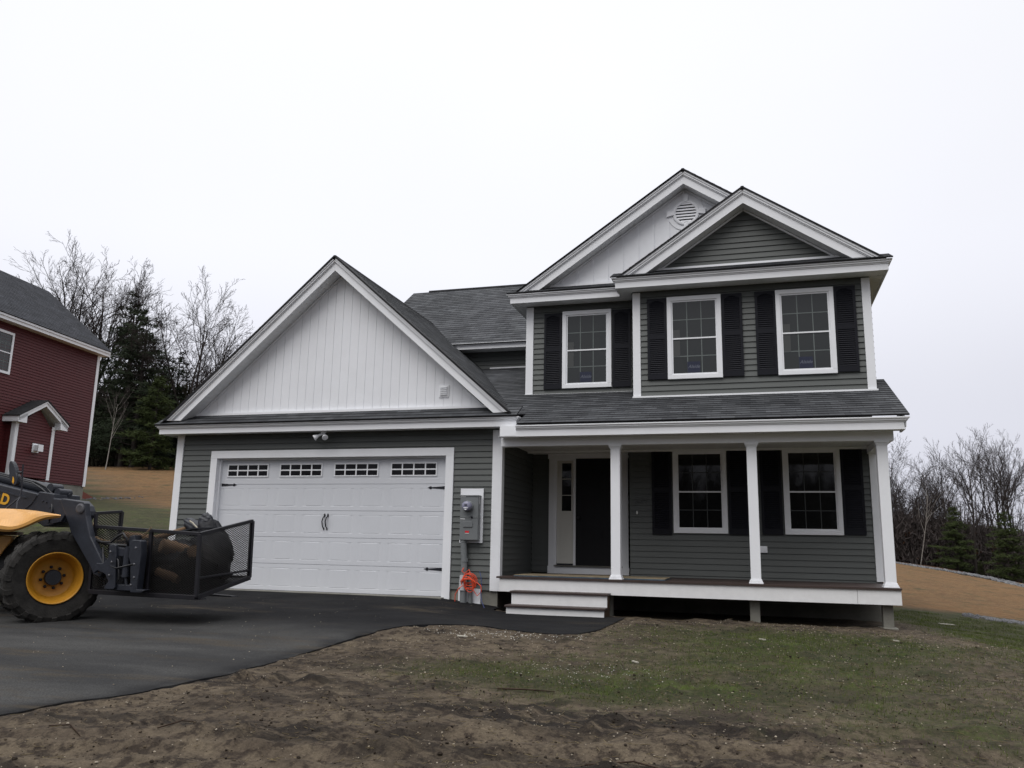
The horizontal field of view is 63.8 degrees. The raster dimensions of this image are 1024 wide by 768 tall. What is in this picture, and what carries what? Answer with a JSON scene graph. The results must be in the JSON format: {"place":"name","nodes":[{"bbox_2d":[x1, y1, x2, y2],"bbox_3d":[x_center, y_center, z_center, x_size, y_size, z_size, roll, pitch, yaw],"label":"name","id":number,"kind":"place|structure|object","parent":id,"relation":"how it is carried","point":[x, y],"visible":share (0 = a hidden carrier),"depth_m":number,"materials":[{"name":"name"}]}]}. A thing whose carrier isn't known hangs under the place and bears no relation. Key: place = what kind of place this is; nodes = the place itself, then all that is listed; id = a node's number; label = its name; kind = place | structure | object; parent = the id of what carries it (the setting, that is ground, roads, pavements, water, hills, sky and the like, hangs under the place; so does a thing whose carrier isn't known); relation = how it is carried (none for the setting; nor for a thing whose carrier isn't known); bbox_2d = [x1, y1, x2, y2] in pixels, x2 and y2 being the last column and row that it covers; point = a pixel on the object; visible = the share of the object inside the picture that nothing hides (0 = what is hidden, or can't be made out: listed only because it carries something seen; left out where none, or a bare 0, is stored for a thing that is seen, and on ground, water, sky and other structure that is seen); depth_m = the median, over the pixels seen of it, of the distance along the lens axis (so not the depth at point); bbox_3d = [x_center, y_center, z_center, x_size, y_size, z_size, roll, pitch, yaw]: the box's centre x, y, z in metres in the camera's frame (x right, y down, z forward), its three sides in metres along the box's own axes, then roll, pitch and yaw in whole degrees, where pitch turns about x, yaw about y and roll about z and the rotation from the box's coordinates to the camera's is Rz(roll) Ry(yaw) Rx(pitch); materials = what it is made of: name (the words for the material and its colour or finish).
{"place":"outdoors","nodes":[
{"label":"outdoors","id":0,"kind":"place"},
{"bbox_2d":[82,496,143,499],"bbox_3d":[-17.095,4.846,34.929,2.701,0.363,1.483,8,-13,-31],"label":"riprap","id":1,"kind":"object","parent":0,"point":[110,497],"visible":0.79,"depth_m":34.91,"materials":[{"name":"grey stone"}]},
{"bbox_2d":[0,590,625,715],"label":"driveway","id":2,"kind":"structure","parent":0,"point":[193,641],"depth_m":10.23,"materials":[{"name":"grey asphalt"}]},
{"bbox_2d":[0,465,1023,767],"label":"ground","id":3,"kind":"structure","parent":0,"point":[948,595],"depth_m":6.76,"materials":[{"name":"soil"}]},
{"bbox_2d":[0,270,111,499],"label":"red house","id":4,"kind":"structure","parent":3,"relation":"on","point":[50,355],"depth_m":32.10,"materials":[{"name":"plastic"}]},
{"bbox_2d":[0,329,14,374],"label":"window","id":5,"kind":"structure","parent":4,"relation":"in","point":[6,343],"depth_m":30.01,"materials":[{"name":"grey glass"}]},
{"bbox_2d":[82,492,92,498],"bbox_3d":[-18.516,4.894,34.853,1.560,0.660,1.433,-2,-12,16],"label":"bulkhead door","id":6,"kind":"structure","parent":4,"relation":"in","point":[84,496],"depth_m":34.44,"materials":[{"name":"brown"}]},
{"bbox_2d":[49,724,79,735],"bbox_3d":[-3.153,2.440,5.827,0.385,0.055,0.043,-6,-13,31],"label":"stick","id":7,"kind":"object","parent":3,"relation":"on","point":[66,725],"visible":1,"depth_m":5.85,"materials":[{"name":"brown wood"}]},
{"bbox_2d":[3,229,182,406],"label":"bare tree","id":8,"kind":"object","parent":3,"relation":"on","point":[85,318],"visible":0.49,"depth_m":63.67,"materials":[{"name":"grey plant"}]},
{"bbox_2d":[89,339,130,461],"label":"pine tree","id":9,"kind":"object","parent":3,"relation":"on","point":[94,454],"visible":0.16,"depth_m":60.60,"materials":[{"name":"green plant"}]},
{"bbox_2d":[97,382,138,469],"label":"birch tree","id":10,"kind":"object","parent":3,"relation":"on","point":[125,394],"visible":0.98,"depth_m":53.63,"materials":[{"name":"grey plant"}]},
{"bbox_2d":[0,461,236,622],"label":"wheel loader","id":11,"kind":"object","parent":3,"relation":"on","point":[43,576],"visible":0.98,"depth_m":11.39,"materials":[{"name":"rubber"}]},
{"bbox_2d":[87,510,254,599],"bbox_3d":[-4.853,2.416,11.774,1.844,1.185,1.216,-2,-12,16],"label":"basket","id":12,"kind":"object","parent":11,"relation":"attached to","point":[195,591],"visible":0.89,"depth_m":11.24,"materials":[{"name":"black metal"}]},
{"bbox_2d":[121,537,166,566],"bbox_3d":[-5.199,2.455,11.716,1.153,0.610,0.742,-2,-12,16],"label":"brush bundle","id":13,"kind":"object","parent":12,"relation":"in","point":[153,549],"visible":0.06,"depth_m":11.41,"materials":[{"name":"plant"}]},
{"bbox_2d":[122,531,147,538],"bbox_3d":[-5.335,2.236,11.921,0.629,0.193,0.132,0,-11,7],"label":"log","id":14,"kind":"object","parent":13,"relation":"on","point":[132,535],"visible":0.12,"depth_m":11.91,"materials":[{"name":"brown wood"}]},
{"bbox_2d":[155,567,180,583],"bbox_3d":[-4.674,2.600,11.159,0.369,0.212,0.130,-1,-11,12],"label":"log","id":15,"kind":"object","parent":12,"relation":"in","point":[167,575],"visible":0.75,"depth_m":11.11,"materials":[{"name":"brown wood"}]},
{"bbox_2d":[154,527,185,537],"bbox_3d":[-4.931,2.150,11.769,0.506,0.225,0.075,10,-14,-38],"label":"log","id":16,"kind":"object","parent":12,"relation":"in","point":[182,528],"visible":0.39,"depth_m":11.83,"materials":[{"name":"brown wood"}]},
{"bbox_2d":[153,539,191,569],"bbox_3d":[-4.761,2.515,11.668,0.948,0.625,0.754,-2,-12,16],"label":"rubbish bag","id":17,"kind":"object","parent":12,"relation":"in","point":[170,555],"visible":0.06,"depth_m":11.35,"materials":[{"name":"black plastic"}]},
{"bbox_2d":[127,565,230,588],"bbox_3d":[-4.842,2.702,11.718,1.797,0.447,1.013,-2,-12,16],"label":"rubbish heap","id":18,"kind":"object","parent":12,"relation":"in","point":[174,583],"visible":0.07,"depth_m":11.32,"materials":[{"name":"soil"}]},
{"bbox_2d":[158,539,188,554],"bbox_3d":[-4.675,2.321,11.501,0.514,0.309,0.214,11,-15,-41],"label":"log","id":19,"kind":"object","parent":18,"relation":"on","point":[170,546],"visible":0.2,"depth_m":11.37,"materials":[{"name":"brown wood"}]},
{"bbox_2d":[187,544,201,558],"bbox_3d":[-4.368,2.365,11.296,0.191,0.320,0.415,5,-12,-19],"label":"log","id":20,"kind":"object","parent":18,"relation":"on","point":[192,552],"visible":0.27,"depth_m":11.14,"materials":[{"name":"brown wood"}]},
{"bbox_2d":[168,544,221,585],"bbox_3d":[-4.360,2.508,11.421,0.649,0.593,0.725,-2,-12,16],"label":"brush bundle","id":21,"kind":"object","parent":12,"relation":"in","point":[195,564],"visible":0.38,"depth_m":11.21,"materials":[{"name":"plant"}]},
{"bbox_2d":[183,512,212,531],"bbox_3d":[-4.561,2.066,11.937,0.511,0.411,0.251,-2,-12,16],"label":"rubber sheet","id":22,"kind":"object","parent":12,"relation":"in","point":[205,517],"visible":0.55,"depth_m":11.88,"materials":[{"name":"grey rubber"}]},
{"bbox_2d":[189,518,233,578],"bbox_3d":[-4.325,2.379,11.831,0.627,0.888,0.631,7,-13,-28],"label":"rubbish bag","id":23,"kind":"object","parent":12,"relation":"in","point":[211,522],"visible":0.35,"depth_m":11.72,"materials":[{"name":"black plastic"}]},
{"bbox_2d":[181,527,217,530],"bbox_3d":[-4.545,2.137,11.948,0.710,0.110,0.350,-2,-12,16],"label":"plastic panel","id":24,"kind":"object","parent":23,"relation":"on","point":[188,529],"visible":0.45,"depth_m":11.76,"materials":[{"name":"grey plastic"}]},
{"bbox_2d":[95,291,157,466],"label":"pine tree","id":25,"kind":"object","parent":3,"relation":"on","point":[103,401],"visible":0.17,"depth_m":62.48,"materials":[{"name":"green plant"}]},
{"bbox_2d":[89,305,176,466],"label":"pine tree","id":26,"kind":"object","parent":3,"relation":"on","point":[97,414],"visible":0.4,"depth_m":59.27,"materials":[{"name":"green plant"}]},
{"bbox_2d":[91,313,184,466],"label":"pine tree","id":27,"kind":"object","parent":3,"relation":"on","point":[139,391],"visible":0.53,"depth_m":57.62,"materials":[{"name":"green plant"}]},
{"bbox_2d":[88,380,199,466],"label":"undergrowth","id":28,"kind":"object","parent":3,"relation":"on","point":[92,461],"visible":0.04,"depth_m":63.49,"materials":[{"name":"green plant"}]},
{"bbox_2d":[111,374,178,469],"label":"young pine","id":29,"kind":"object","parent":3,"relation":"on","point":[150,416],"visible":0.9,"depth_m":54.27,"materials":[{"name":"green plant"}]},
{"bbox_2d":[124,353,186,465],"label":"pine tree","id":30,"kind":"object","parent":3,"relation":"on","point":[170,360],"visible":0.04,"depth_m":64.19,"materials":[{"name":"green plant"}]},
{"bbox_2d":[109,347,229,431],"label":"woodland","id":31,"kind":"object","parent":3,"relation":"on","point":[188,368],"visible":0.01,"depth_m":67.41,"materials":[{"name":"plant"}]},
{"bbox_2d":[155,351,193,466],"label":"pine tree","id":32,"kind":"object","parent":3,"relation":"on","point":[181,372],"visible":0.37,"depth_m":63.04,"materials":[{"name":"green plant"}]},
{"bbox_2d":[157,720,196,728],"bbox_3d":[-2.392,2.444,5.925,0.309,0.041,0.014,9,-14,-36],"label":"stick","id":33,"kind":"object","parent":3,"relation":"on","point":[174,723],"visible":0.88,"depth_m":5.90,"materials":[{"name":"brown wood"}]},
{"bbox_2d":[102,266,252,412],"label":"bare tree","id":34,"kind":"object","parent":3,"relation":"on","point":[202,351],"visible":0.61,"depth_m":59.63,"materials":[{"name":"grey plant"}]},
{"bbox_2d":[154,329,203,389],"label":"bare tree","id":35,"kind":"object","parent":3,"relation":"on","point":[180,339],"visible":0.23,"depth_m":70.52,"materials":[{"name":"grey plant"}]},
{"bbox_2d":[193,335,238,384],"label":"bare tree","id":36,"kind":"object","parent":3,"relation":"on","point":[216,357],"visible":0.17,"depth_m":67.75,"materials":[{"name":"grey plant"}]},
{"bbox_2d":[191,341,240,381],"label":"bare tree","id":37,"kind":"object","parent":3,"relation":"on","point":[214,366],"visible":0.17,"depth_m":63.03,"materials":[{"name":"grey plant"}]},
{"bbox_2d":[416,629,581,641],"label":"gravel","id":38,"kind":"structure","parent":3,"relation":"on","point":[505,636],"depth_m":10.35,"materials":[{"name":"grey gravel"}]},
{"bbox_2d":[0,619,1023,767],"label":"soil crumbs","id":39,"kind":"object","parent":3,"relation":"on","point":[529,753],"visible":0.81,"depth_m":6.50,"materials":[{"name":"brown soil"}]},
{"bbox_2d":[1,618,1023,767],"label":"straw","id":40,"kind":"object","parent":3,"relation":"on","point":[274,759],"visible":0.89,"depth_m":6.96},
{"bbox_2d":[1,616,1023,767],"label":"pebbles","id":41,"kind":"object","parent":3,"relation":"on","point":[95,762],"visible":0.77,"depth_m":7.58,"materials":[{"name":"grey stone"}]},
{"bbox_2d":[4,621,1023,767],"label":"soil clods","id":42,"kind":"object","parent":3,"relation":"on","point":[376,730],"visible":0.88,"depth_m":6.46,"materials":[{"name":"brown soil"}]},
{"bbox_2d":[10,620,1021,767],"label":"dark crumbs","id":43,"kind":"object","parent":3,"relation":"on","point":[608,694],"visible":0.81,"depth_m":6.92,"materials":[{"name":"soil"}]},
{"bbox_2d":[497,688,554,691],"bbox_3d":[0.122,2.666,7.170,0.505,0.015,0.029,0,-11,8],"label":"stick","id":44,"kind":"object","parent":3,"relation":"on","point":[523,689],"visible":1,"depth_m":7.17,"materials":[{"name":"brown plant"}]},
{"bbox_2d":[154,168,909,629],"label":"house","id":45,"kind":"structure","parent":3,"relation":"on","point":[680,384],"depth_m":15.27,"materials":[{"name":"grey plastic"}]},
{"bbox_2d":[218,458,445,596],"bbox_3d":[-3.531,2.659,15.614,4.870,2.538,0.106,-2,-12,16],"label":"garage door","id":46,"kind":"structure","parent":45,"relation":"in","point":[359,526],"depth_m":15.54,"materials":[{"name":"paint"}]},
{"bbox_2d":[457,489,483,603],"bbox_3d":[-0.781,2.921,14.459,0.461,2.168,0.341,-2,-12,16],"label":"electric meter","id":47,"kind":"object","parent":45,"relation":"attached to","point":[471,514],"visible":0.94,"depth_m":14.50,"materials":[{"name":"grey metal"}]},
{"bbox_2d":[454,567,481,600],"bbox_3d":[-0.770,3.532,14.291,0.509,0.664,0.091,-3,-12,18],"label":"extension cord","id":48,"kind":"object","parent":47,"relation":"hanging from","point":[474,584],"visible":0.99,"depth_m":14.29,"materials":[{"name":"orange plastic"}]},
{"bbox_2d":[562,309,611,388],"bbox_3d":[1.471,-0.695,16.186,0.980,1.566,0.044,-2,-12,16],"label":"window","id":49,"kind":"structure","parent":45,"relation":"in","point":[586,334],"depth_m":16.19,"materials":[{"name":"grey glass"}]},
{"bbox_2d":[576,458,621,565],"bbox_3d":[1.701,2.512,16.212,0.914,2.100,0.096,-2,-12,16],"label":"front door","id":50,"kind":"structure","parent":45,"relation":"in","point":[593,475],"depth_m":16.27,"materials":[{"name":"black paint"}]},
{"bbox_2d":[666,294,722,379],"bbox_3d":[3.352,-0.869,15.117,0.980,1.566,0.044,-2,-12,16],"label":"window","id":51,"kind":"structure","parent":45,"relation":"in","point":[694,328],"depth_m":15.12,"materials":[{"name":"grey glass"}]},
{"bbox_2d":[672,451,727,533],"bbox_3d":[3.493,1.982,15.290,0.980,1.566,0.044,-2,-12,16],"label":"window","id":52,"kind":"structure","parent":45,"relation":"in","point":[699,477],"depth_m":15.29,"materials":[{"name":"glass"}]},
{"bbox_2d":[775,287,837,374],"bbox_3d":[5.208,-0.940,14.577,0.980,1.566,0.044,-2,-12,16],"label":"window","id":53,"kind":"structure","parent":45,"relation":"in","point":[805,317],"depth_m":14.58,"materials":[{"name":"grey glass"}]},
{"bbox_2d":[782,449,843,534],"bbox_3d":[5.383,1.910,14.740,0.980,1.566,0.044,-2,-12,16],"label":"window","id":54,"kind":"structure","parent":45,"relation":"in","point":[812,490],"depth_m":14.73,"materials":[{"name":"glass"}]},
{"bbox_2d":[513,662,680,687],"bbox_3d":[0.638,2.780,7.931,1.932,0.119,1.353,-2,-12,16],"label":"gravel patch","id":55,"kind":"object","parent":3,"relation":"on","point":[586,671],"visible":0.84,"depth_m":7.97,"materials":[{"name":"grey gravel"}]},
{"bbox_2d":[585,761,658,767],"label":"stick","id":56,"kind":"object","parent":3,"relation":"on","point":[627,762],"visible":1,"depth_m":5.08,"materials":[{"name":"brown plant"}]},
{"bbox_2d":[889,466,912,561],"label":"bare tree","id":57,"kind":"object","parent":3,"relation":"on","point":[895,494],"visible":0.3,"depth_m":61.03,"materials":[{"name":"grey plant"}]},
{"bbox_2d":[888,435,934,526],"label":"bare tree","id":58,"kind":"object","parent":3,"relation":"on","point":[892,463],"visible":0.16,"depth_m":63.71,"materials":[{"name":"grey plant"}]},
{"bbox_2d":[892,467,932,531],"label":"bare tree","id":59,"kind":"object","parent":3,"relation":"on","point":[909,493],"visible":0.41,"depth_m":65.56,"materials":[{"name":"grey plant"}]},
{"bbox_2d":[908,480,935,537],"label":"birch tree","id":60,"kind":"object","parent":3,"relation":"on","point":[920,488],"visible":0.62,"depth_m":61.22,"materials":[{"name":"grey plant"}]},
{"bbox_2d":[888,450,960,546],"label":"bare tree","id":61,"kind":"object","parent":3,"relation":"on","point":[917,498],"visible":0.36,"depth_m":62.15,"materials":[{"name":"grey plant"}]},
{"bbox_2d":[899,438,973,569],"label":"bare tree","id":62,"kind":"object","parent":3,"relation":"on","point":[943,501],"visible":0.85,"depth_m":58.31,"materials":[{"name":"grey plant"}]},
{"bbox_2d":[911,472,963,564],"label":"tree","id":63,"kind":"object","parent":3,"relation":"on","point":[934,504],"visible":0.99,"depth_m":57.32,"materials":[{"name":"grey plant"}]},
{"bbox_2d":[915,477,959,535],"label":"bare tree","id":64,"kind":"object","parent":3,"relation":"on","point":[933,500],"visible":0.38,"depth_m":62.42,"materials":[{"name":"grey plant"}]},
{"bbox_2d":[926,506,977,571],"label":"young pine","id":65,"kind":"object","parent":3,"relation":"on","point":[957,549],"visible":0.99,"depth_m":55.66,"materials":[{"name":"green plant"}]},
{"bbox_2d":[935,482,968,523],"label":"bare tree","id":66,"kind":"object","parent":3,"relation":"on","point":[956,503],"visible":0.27,"depth_m":63.20,"materials":[{"name":"grey plant"}]},
{"bbox_2d":[893,521,1017,581],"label":"dead leaves","id":67,"kind":"object","parent":3,"relation":"on","point":[954,544],"visible":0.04,"depth_m":58.37,"materials":[{"name":"brown plant"}]},
{"bbox_2d":[891,485,1023,572],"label":"woodland","id":68,"kind":"object","parent":3,"relation":"on","point":[969,518],"visible":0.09,"depth_m":68.23,"materials":[{"name":"plant"}]},
{"bbox_2d":[892,508,1023,582],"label":"undergrowth","id":69,"kind":"object","parent":3,"relation":"on","point":[906,552],"visible":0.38,"depth_m":58.12,"materials":[{"name":"plant"}]},
{"bbox_2d":[895,561,1023,586],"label":"riprap","id":70,"kind":"object","parent":3,"relation":"on","point":[985,577],"visible":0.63,"depth_m":45.09,"materials":[{"name":"grey stone"}]},
{"bbox_2d":[954,525,984,570],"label":"young pine","id":71,"kind":"object","parent":3,"relation":"on","point":[966,547],"visible":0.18,"depth_m":58.78,"materials":[{"name":"green plant"}]},
{"bbox_2d":[941,424,1008,573],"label":"bare tree","id":72,"kind":"object","parent":3,"relation":"on","point":[957,481],"visible":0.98,"depth_m":56.50,"materials":[{"name":"grey plant"}]},
{"bbox_2d":[975,562,985,574],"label":"young pine","id":73,"kind":"object","parent":3,"relation":"on","point":[980,568],"visible":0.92,"depth_m":50.26,"materials":[{"name":"green plant"}]},
{"bbox_2d":[941,440,1020,568],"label":"bare tree","id":74,"kind":"object","parent":3,"relation":"on","point":[985,508],"visible":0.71,"depth_m":58.50,"materials":[{"name":"grey plant"}]},
{"bbox_2d":[952,428,1023,581],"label":"bare tree","id":75,"kind":"object","parent":3,"relation":"on","point":[1003,498],"visible":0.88,"depth_m":57.75,"materials":[{"name":"grey plant"}]},
{"bbox_2d":[967,444,1022,563],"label":"bare tree","id":76,"kind":"object","parent":3,"relation":"on","point":[996,502],"visible":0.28,"depth_m":62.13,"materials":[{"name":"grey plant"}]},
{"bbox_2d":[974,429,1023,568],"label":"bare tree","id":77,"kind":"object","parent":3,"relation":"on","point":[1008,456],"visible":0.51,"depth_m":61.12,"materials":[{"name":"grey plant"}]},
{"bbox_2d":[979,511,1023,580],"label":"young pine","id":78,"kind":"object","parent":3,"relation":"on","point":[1002,543],"visible":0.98,"depth_m":52.36,"materials":[{"name":"green plant"}]},
{"bbox_2d":[0,0,1023,530],"label":"sky","id":79,"kind":"structure","parent":0,"point":[423,146],"materials":[{"name":"white"}]},
{"bbox_2d":[514,573,670,580],"bbox_3d":[1.414,3.368,14.373,2.600,0.026,0.970,-2,-12,16],"label":"sheet board","id":80,"kind":"object","parent":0,"point":[594,576],"visible":0.96,"depth_m":14.14,"materials":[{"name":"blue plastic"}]},
{"bbox_2d":[371,609,1023,767],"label":"grass","id":81,"kind":"structure","parent":0,"point":[922,619],"depth_m":8.69,"materials":[{"name":"green plant"}]},
{"bbox_2d":[961,613,1023,624],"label":"riprap","id":82,"kind":"object","parent":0,"point":[977,616],"visible":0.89,"depth_m":18.21,"materials":[{"name":"grey stone"}]}
]}

